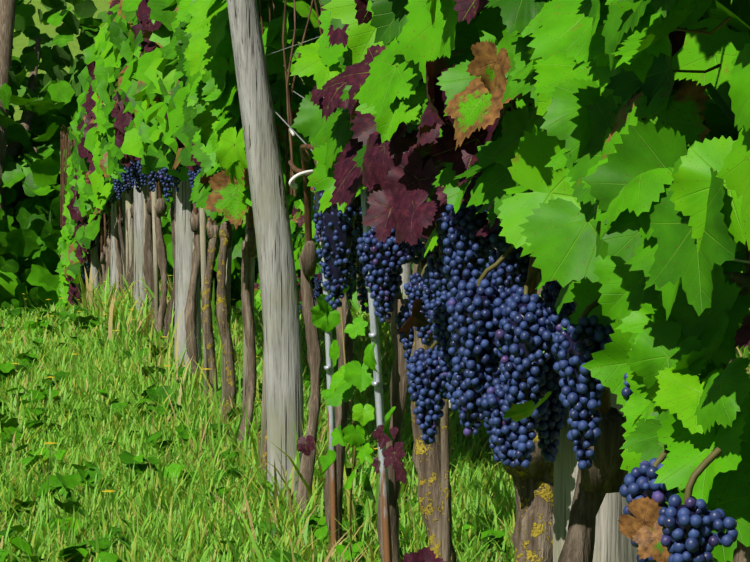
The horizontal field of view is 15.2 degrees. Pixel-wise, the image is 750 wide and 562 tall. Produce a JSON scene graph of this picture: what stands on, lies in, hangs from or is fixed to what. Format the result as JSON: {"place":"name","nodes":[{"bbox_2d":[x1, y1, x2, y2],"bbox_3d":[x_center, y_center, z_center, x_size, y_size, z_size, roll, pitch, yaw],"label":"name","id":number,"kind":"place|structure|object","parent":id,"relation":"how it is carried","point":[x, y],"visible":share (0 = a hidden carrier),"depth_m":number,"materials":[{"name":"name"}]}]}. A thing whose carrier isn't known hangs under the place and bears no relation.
{"place":"outdoors","nodes":[
{"label":"outdoors","id":0,"kind":"place"},
{"bbox_2d":[289,170,312,189],"bbox_3d":[-0.167,-0.243,6.753,0.084,0.048,0.044,0,3,-7],"label":"hook","id":1,"kind":"object","parent":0,"point":[292,184],"visible":0.71,"depth_m":6.74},
{"bbox_2d":[310,285,378,502],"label":"vine leaves","id":2,"kind":"object","parent":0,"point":[325,318],"visible":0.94,"depth_m":6.14,"materials":[{"name":"green plant"}]},
{"bbox_2d":[0,0,749,561],"bbox_3d":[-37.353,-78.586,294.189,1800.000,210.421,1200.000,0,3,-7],"label":"terrain","id":3,"kind":"structure","parent":0,"point":[20,42],"depth_m":370.24,"materials":[{"name":"green plant"}]},
{"bbox_2d":[60,127,61,259],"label":"wooden post","id":4,"kind":"object","parent":3,"relation":"on","point":[60,187],"visible":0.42,"depth_m":45.88,"materials":[{"name":"brown wood"}]},
{"bbox_2d":[61,126,62,183],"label":"wooden post","id":5,"kind":"object","parent":3,"relation":"on","point":[61,155],"visible":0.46,"depth_m":44.98,"materials":[{"name":"brown wood"}]},
{"bbox_2d":[62,126,63,226],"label":"wooden post","id":6,"kind":"object","parent":3,"relation":"on","point":[62,174],"visible":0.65,"depth_m":44.17,"materials":[{"name":"brown wood"}]},
{"bbox_2d":[63,134,63,221],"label":"wooden post","id":7,"kind":"object","parent":3,"relation":"on","point":[63,173],"visible":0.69,"depth_m":43.55,"materials":[{"name":"brown wood"}]},
{"bbox_2d":[63,126,65,165],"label":"wooden post","id":8,"kind":"object","parent":3,"relation":"on","point":[64,143],"visible":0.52,"depth_m":42.31,"materials":[{"name":"brown wood"}]},
{"bbox_2d":[64,134,65,194],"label":"wooden post","id":9,"kind":"object","parent":3,"relation":"on","point":[65,163],"visible":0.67,"depth_m":41.80,"materials":[{"name":"brown wood"}]},
{"bbox_2d":[66,128,67,177],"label":"wooden post","id":10,"kind":"object","parent":3,"relation":"on","point":[66,151],"visible":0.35,"depth_m":40.70,"materials":[{"name":"brown wood"}]},
{"bbox_2d":[67,129,68,177],"bbox_3d":[-4.323,0.167,39.666,0.037,4.665,0.763,0,3,-7],"label":"wooden post","id":11,"kind":"object","parent":3,"relation":"on","point":[67,148],"visible":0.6,"depth_m":39.78,"materials":[{"name":"brown wood"}]},
{"bbox_2d":[69,139,70,156],"bbox_3d":[-4.177,0.011,38.675,0.038,4.019,0.761,0,3,-7],"label":"wooden post","id":12,"kind":"object","parent":3,"relation":"on","point":[69,147],"visible":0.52,"depth_m":38.37,"materials":[{"name":"brown wood"}]},
{"bbox_2d":[90,236,99,290],"bbox_3d":[-2.588,-0.118,25.863,0.205,2.112,0.093,-2,3,-29],"label":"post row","id":13,"kind":"object","parent":3,"relation":"on","point":[94,259],"visible":0.06,"depth_m":25.84,"materials":[{"name":"grey wood"}]},
{"bbox_2d":[0,0,200,309],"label":"foliage","id":14,"kind":"object","parent":3,"relation":"on","point":[32,236],"depth_m":48.42,"materials":[{"name":"green plant"}]},
{"bbox_2d":[99,263,102,296],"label":"vine trunk","id":15,"kind":"object","parent":3,"relation":"on","point":[100,275],"visible":0.17,"depth_m":25.38,"materials":[{"name":"brown wood"}]},
{"bbox_2d":[100,227,102,252],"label":"vine cane","id":16,"kind":"object","parent":3,"relation":"on","point":[101,228],"visible":0.08,"depth_m":24.47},
{"bbox_2d":[100,252,105,289],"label":"vine trunk","id":17,"kind":"object","parent":3,"relation":"on","point":[102,258],"visible":0.31,"depth_m":24.49,"materials":[{"name":"brown wood"}]},
{"bbox_2d":[103,246,107,268],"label":"vine trunk","id":18,"kind":"object","parent":3,"relation":"on","point":[105,250],"visible":0.19,"depth_m":23.59,"materials":[{"name":"brown wood"}]},
{"bbox_2d":[104,213,106,246],"bbox_3d":[-2.312,-0.743,23.951,0.044,0.915,0.760,0,3,-7],"label":"vine cane","id":19,"kind":"object","parent":3,"relation":"on","point":[105,241],"visible":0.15,"depth_m":23.61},
{"bbox_2d":[104,235,110,291],"bbox_3d":[-2.139,0.073,22.698,0.096,0.892,0.113,0,3,-7],"label":"wooden post","id":20,"kind":"object","parent":3,"relation":"on","point":[108,240],"visible":0.12,"depth_m":22.68,"materials":[{"name":"grey wood"}]},
{"bbox_2d":[108,209,110,237],"bbox_3d":[-2.192,-0.750,23.037,0.036,0.814,0.760,0,3,-7],"label":"vine cane","id":21,"kind":"object","parent":3,"relation":"on","point":[109,218],"visible":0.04,"depth_m":22.69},
{"bbox_2d":[0,111,221,305],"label":"tree","id":22,"kind":"object","parent":3,"relation":"on","point":[12,173],"visible":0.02,"depth_m":48.55,"materials":[{"name":"green plant"}]},
{"bbox_2d":[5,77,221,301],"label":"tree","id":23,"kind":"object","parent":3,"relation":"on","point":[39,178],"depth_m":47.40,"materials":[{"name":"green plant"}]},
{"bbox_2d":[116,193,118,222],"bbox_3d":[-1.960,-0.748,21.222,0.040,0.644,0.759,0,3,-7],"label":"vine cane","id":24,"kind":"object","parent":3,"relation":"on","point":[117,209],"visible":0.08,"depth_m":20.87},
{"bbox_2d":[110,198,125,294],"bbox_3d":[-1.939,-0.500,21.170,0.160,2.286,0.142,0,3,-7],"label":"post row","id":25,"kind":"object","parent":3,"relation":"on","point":[113,252],"visible":0.06,"depth_m":21.15,"materials":[{"name":"grey wood"}]},
{"bbox_2d":[114,221,122,288],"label":"vine trunk","id":26,"kind":"object","parent":3,"relation":"on","point":[119,264],"visible":0.5,"depth_m":20.85,"materials":[{"name":"brown wood"}]},
{"bbox_2d":[119,198,122,217],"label":"vine cane","id":27,"kind":"object","parent":3,"relation":"on","point":[120,207],"visible":0.15,"depth_m":19.94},
{"bbox_2d":[118,214,125,302],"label":"vine trunk","id":28,"kind":"object","parent":3,"relation":"on","point":[120,232],"visible":0.46,"depth_m":19.92,"materials":[{"name":"brown wood"}]},
{"bbox_2d":[123,211,129,296],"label":"vine trunk","id":29,"kind":"object","parent":3,"relation":"on","point":[127,274],"visible":0.21,"depth_m":19.11,"materials":[{"name":"wood"}]},
{"bbox_2d":[128,203,133,300],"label":"vine trunk","id":30,"kind":"object","parent":3,"relation":"on","point":[131,274],"visible":0.1,"depth_m":18.14,"materials":[{"name":"wood"}]},
{"bbox_2d":[134,179,148,311],"bbox_3d":[-1.407,-0.497,16.974,0.133,2.128,0.152,-2,3,-28],"label":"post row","id":31,"kind":"object","parent":3,"relation":"on","point":[138,240],"visible":0.15,"depth_m":16.93,"materials":[{"name":"grey wood"}]},
{"bbox_2d":[143,243,151,307],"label":"vine trunk","id":32,"kind":"object","parent":3,"relation":"on","point":[147,277],"visible":0.17,"depth_m":16.32,"materials":[{"name":"brown wood"}]},
{"bbox_2d":[145,197,154,324],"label":"vine trunk","id":33,"kind":"object","parent":3,"relation":"on","point":[148,240],"visible":0.46,"depth_m":15.49,"materials":[{"name":"wood"}]},
{"bbox_2d":[158,175,161,197],"bbox_3d":[-1.065,-0.542,14.221,0.040,0.352,0.760,0,3,-7],"label":"vine cane","id":34,"kind":"object","parent":3,"relation":"on","point":[159,190],"visible":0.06,"depth_m":14.56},
{"bbox_2d":[153,198,167,332],"bbox_3d":[-1.121,0.010,14.608,0.088,0.889,0.084,0,3,-7],"label":"vine trunk","id":35,"kind":"object","parent":3,"relation":"on","point":[160,207],"visible":0.85,"depth_m":14.58,"materials":[{"name":"brown wood"}]},
{"bbox_2d":[0,264,324,350],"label":"grass","id":36,"kind":"structure","parent":3,"relation":"on","point":[94,300],"depth_m":15.18,"materials":[{"name":"green plant"}]},
{"bbox_2d":[55,66,125,309],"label":"vine leaves","id":37,"kind":"object","parent":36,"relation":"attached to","point":[89,194],"visible":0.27,"depth_m":23.75,"materials":[{"name":"green plant"}]},
{"bbox_2d":[163,201,175,347],"bbox_3d":[-0.985,0.054,13.701,0.100,0.892,0.090,0,3,-7],"label":"vine trunk","id":38,"kind":"object","parent":3,"relation":"on","point":[168,318],"visible":0.33,"depth_m":13.68,"materials":[{"name":"brown wood"}]},
{"bbox_2d":[85,95,279,467],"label":"trunks","id":39,"kind":"object","parent":3,"relation":"on","point":[129,202],"visible":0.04,"depth_m":11.16,"materials":[{"name":"brown wood"}]},
{"bbox_2d":[267,36,319,55],"bbox_3d":[-2.137,1.912,22.540,0.002,6.536,49.000,0,3,-7],"label":"wire","id":40,"kind":"object","parent":39,"relation":"attached to","point":[294,45],"visible":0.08,"depth_m":7.33,"materials":[{"name":"silver metal"}]},
{"bbox_2d":[98,110,749,263],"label":"trellis wire","id":41,"kind":"object","parent":39,"relation":"attached to","point":[742,260],"visible":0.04,"depth_m":7.21,"materials":[{"name":"silver metal"}]},
{"bbox_2d":[174,176,201,371],"bbox_3d":[-0.832,-0.405,12.485,0.127,2.277,0.137,0,3,-7],"label":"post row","id":42,"kind":"object","parent":3,"relation":"on","point":[183,245],"visible":0.12,"depth_m":12.45,"materials":[{"name":"grey wood"}]},
{"bbox_2d":[0,275,377,538],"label":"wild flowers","id":43,"kind":"object","parent":3,"relation":"on","point":[74,354],"visible":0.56,"depth_m":11.29,"materials":[{"name":"yellow plant"}]},
{"bbox_2d":[184,210,200,376],"bbox_3d":[-0.768,0.136,11.999,0.089,0.889,0.106,0,3,-7],"label":"vine trunk","id":44,"kind":"object","parent":3,"relation":"on","point":[190,322],"visible":0.56,"depth_m":11.98,"materials":[{"name":"brown wood"}]},
{"bbox_2d":[193,202,197,214],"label":"vine cane","id":45,"kind":"object","parent":3,"relation":"on","point":[195,210],"visible":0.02,"depth_m":11.99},
{"bbox_2d":[201,217,219,405],"bbox_3d":[-0.650,0.180,11.134,0.078,0.889,0.091,0,3,-7],"label":"vine trunk","id":46,"kind":"object","parent":3,"relation":"on","point":[206,312],"visible":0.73,"depth_m":11.11,"materials":[{"name":"wood"}]},
{"bbox_2d":[216,221,235,419],"bbox_3d":[-0.541,0.227,10.160,0.083,0.892,0.072,0,3,-7],"label":"vine trunk","id":47,"kind":"object","parent":3,"relation":"on","point":[222,307],"visible":0.81,"depth_m":10.14,"materials":[{"name":"brown wood"}]},
{"bbox_2d":[238,228,256,442],"bbox_3d":[-0.436,0.267,9.324,0.091,0.886,0.092,0,3,-7],"label":"vine trunk","id":48,"kind":"object","parent":3,"relation":"on","point":[248,250],"visible":0.62,"depth_m":9.32,"materials":[{"name":"brown wood"}]},
{"bbox_2d":[247,206,252,228],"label":"vine trunk","id":49,"kind":"object","parent":3,"relation":"on","point":[250,217],"visible":0.04,"depth_m":9.29,"materials":[{"name":"brown wood"}]},
{"bbox_2d":[0,301,510,561],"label":"broadleaf weeds","id":50,"kind":"object","parent":3,"relation":"on","point":[58,481],"visible":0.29,"depth_m":8.60,"materials":[{"name":"green plant"}]},
{"bbox_2d":[0,302,515,561],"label":"grass","id":51,"kind":"structure","parent":3,"relation":"on","point":[237,514],"depth_m":8.32,"materials":[{"name":"green plant"}]},
{"bbox_2d":[261,428,267,479],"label":"vine trunk","id":52,"kind":"object","parent":3,"relation":"on","point":[264,458],"visible":0.04,"depth_m":8.45,"materials":[{"name":"brown wood"}]},
{"bbox_2d":[227,0,303,501],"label":"round post","id":53,"kind":"object","parent":3,"relation":"on","point":[282,340],"visible":0.73,"depth_m":7.96,"materials":[{"name":"grey wood"}]},
{"bbox_2d":[161,182,421,312],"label":"tree","id":54,"kind":"object","parent":3,"relation":"on","point":[238,237],"visible":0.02,"depth_m":48.95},
{"bbox_2d":[288,160,316,175],"bbox_3d":[-0.175,-0.185,7.292,0.041,0.272,0.811,-1,3,-10],"label":"vine cane","id":55,"kind":"object","parent":3,"relation":"on","point":[294,168],"visible":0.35,"depth_m":7.36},
{"bbox_2d":[299,144,314,241],"bbox_3d":[-0.163,-0.198,7.211,0.077,0.306,0.710,0,3,-7],"label":"vine cane","id":56,"kind":"object","parent":3,"relation":"on","point":[305,156],"visible":0.62,"depth_m":7.49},
{"bbox_2d":[296,241,322,520],"bbox_3d":[-0.176,0.344,7.571,0.075,0.907,0.090,0,3,-7],"label":"vine trunk","id":57,"kind":"object","parent":3,"relation":"on","point":[308,259],"visible":0.79,"depth_m":7.56,"materials":[{"name":"wood"}]},
{"bbox_2d":[320,242,337,561],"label":"metal stake","id":58,"kind":"object","parent":3,"relation":"on","point":[328,368],"visible":0.46,"depth_m":6.81,"materials":[{"name":"metal"}]},
{"bbox_2d":[324,275,352,558],"bbox_3d":[-0.086,0.376,6.918,0.088,0.911,0.111,0,3,-7],"label":"vine trunk","id":59,"kind":"object","parent":3,"relation":"on","point":[341,412],"visible":0.35,"depth_m":6.88,"materials":[{"name":"brown wood"}]},
{"bbox_2d":[339,298,355,556],"bbox_3d":[-0.054,0.383,6.369,0.027,0.704,0.297,0,3,-7],"label":"vine sucker shoot","id":60,"kind":"object","parent":3,"relation":"on","point":[354,454],"visible":0.75,"depth_m":6.34,"materials":[{"name":"brown wood"}]},
{"bbox_2d":[360,189,391,561],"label":"metal stake","id":61,"kind":"object","parent":3,"relation":"on","point":[377,384],"visible":0.62,"depth_m":5.79,"materials":[{"name":"metal"}]},
{"bbox_2d":[296,406,406,484],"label":"grape leaves","id":62,"kind":"object","parent":61,"relation":"attached to","point":[384,434],"visible":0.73,"depth_m":5.68,"materials":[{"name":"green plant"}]},
{"bbox_2d":[377,286,409,561],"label":"vine trunk","id":63,"kind":"object","parent":3,"relation":"on","point":[399,387],"visible":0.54,"depth_m":5.86,"materials":[{"name":"brown wood"}]},
{"bbox_2d":[410,327,456,561],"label":"vine trunk","id":64,"kind":"object","parent":3,"relation":"on","point":[426,459],"visible":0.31,"depth_m":5.19,"materials":[{"name":"wood"}]},
{"bbox_2d":[435,160,450,561],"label":"vine stake","id":65,"kind":"object","parent":3,"relation":"on","point":[445,495],"visible":0.23,"depth_m":5.11,"materials":[{"name":"wood"}]},
{"bbox_2d":[400,248,496,298],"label":"posts","id":66,"kind":"object","parent":3,"relation":"on","point":[406,267],"depth_m":22.66,"materials":[{"name":"grey wood"}]},
{"bbox_2d":[172,0,749,350],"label":"vine leaves","id":67,"kind":"object","parent":3,"relation":"on","point":[724,44],"visible":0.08,"depth_m":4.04,"materials":[{"name":"green plant"}]},
{"bbox_2d":[362,54,551,421],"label":"grape leaves","id":68,"kind":"object","parent":67,"relation":"attached to","point":[406,216],"visible":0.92,"depth_m":4.20,"materials":[{"name":"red plant"}]},
{"bbox_2d":[260,0,749,274],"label":"vine row shoots","id":69,"kind":"object","parent":67,"relation":"attached to","point":[505,109],"visible":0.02,"depth_m":7.93,"materials":[{"name":"plant"}]},
{"bbox_2d":[313,187,737,561],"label":"grapes","id":70,"kind":"object","parent":67,"relation":"hanging from","point":[472,368],"depth_m":3.73,"materials":[{"name":"blue food"}]},
{"bbox_2d":[466,41,670,561],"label":"withered leaves","id":71,"kind":"object","parent":67,"relation":"attached to","point":[491,68],"visible":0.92,"depth_m":2.68,"materials":[{"name":"brown plant"}]},
{"bbox_2d":[254,187,733,361],"bbox_3d":[-0.100,1.958,25.343,0.632,8.381,44.157,0,3,-7],"label":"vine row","id":72,"kind":"object","parent":3,"relation":"on","point":[296,219],"depth_m":29.30,"materials":[{"name":"green plant"}]},
{"bbox_2d":[299,272,322,310],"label":"grapes","id":73,"kind":"object","parent":72,"relation":"attached to","point":[317,284],"depth_m":28.16,"materials":[{"name":"blue food"}]},
{"bbox_2d":[254,269,749,561],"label":"grass alley","id":74,"kind":"structure","parent":3,"relation":"on","point":[360,343],"depth_m":13.29,"materials":[{"name":"green plant"}]},
{"bbox_2d":[496,429,553,561],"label":"vine trunk","id":75,"kind":"object","parent":3,"relation":"on","point":[532,533],"visible":0.56,"depth_m":4.22,"materials":[{"name":"wood"}]},
{"bbox_2d":[322,262,737,359],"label":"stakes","id":76,"kind":"object","parent":3,"relation":"on","point":[420,268],"depth_m":22.06,"materials":[{"name":"wood"}]},
{"bbox_2d":[558,407,627,561],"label":"vine trunk","id":77,"kind":"object","parent":3,"relation":"on","point":[600,478],"visible":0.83,"depth_m":3.38,"materials":[{"name":"brown wood"}]},
{"bbox_2d":[559,255,749,561],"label":"vine leaves","id":78,"kind":"object","parent":77,"relation":"attached to","point":[687,404],"visible":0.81,"depth_m":2.85,"materials":[{"name":"green plant"}]},
{"bbox_2d":[553,280,647,561],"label":"sawn post","id":79,"kind":"object","parent":3,"relation":"on","point":[612,543],"depth_m":3.76,"materials":[{"name":"grey wood"}]},
{"bbox_2d":[728,540,749,561],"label":"vine","id":80,"kind":"object","parent":3,"relation":"on","point":[741,552],"depth_m":2.98,"materials":[{"name":"brown wood"}]},
{"bbox_2d":[738,283,749,295],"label":"vine cane","id":81,"kind":"object","parent":3,"relation":"on","point":[745,290],"visible":0.79,"depth_m":2.88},
{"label":"vine row shoots","id":82,"kind":"object","parent":3,"relation":"on","visible":0},
{"bbox_2d":[80,147,247,293],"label":"grapes","id":83,"kind":"object","parent":82,"relation":"hanging from","point":[131,175],"depth_m":15.24,"materials":[{"name":"blue food"}]},
{"bbox_2d":[83,0,297,184],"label":"vine leaves","id":84,"kind":"object","parent":82,"relation":"attached to","point":[138,85],"visible":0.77,"depth_m":12.63,"materials":[{"name":"green plant"}]},
{"bbox_2d":[402,547,446,561],"bbox_3d":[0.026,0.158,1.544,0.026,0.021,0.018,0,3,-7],"label":"grape leaf","id":85,"kind":"object","parent":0,"point":[425,554],"visible":1,"depth_m":1.55,"materials":[{"name":"purple plant"}]},
{"bbox_2d":[421,242,427,269],"bbox_3d":[0.049,-0.073,5.575,0.035,0.218,0.809,0,3,-7],"label":"vine cane","id":86,"kind":"object","parent":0,"point":[423,262],"visible":0.02,"depth_m":5.21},
{"bbox_2d":[223,9,731,182],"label":"branches","id":87,"kind":"object","parent":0,"point":[720,25],"visible":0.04,"depth_m":2.90,"materials":[{"name":"brown wood"}]},
{"bbox_2d":[527,256,539,295],"bbox_3d":[0.258,0.088,3.938,0.035,0.333,0.610,0,3,-7],"label":"vine cane","id":88,"kind":"object","parent":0,"point":[533,283],"visible":0.04,"depth_m":4.12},
{"bbox_2d":[596,272,749,413],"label":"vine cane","id":89,"kind":"object","parent":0,"point":[738,278],"visible":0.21,"depth_m":2.99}
]}

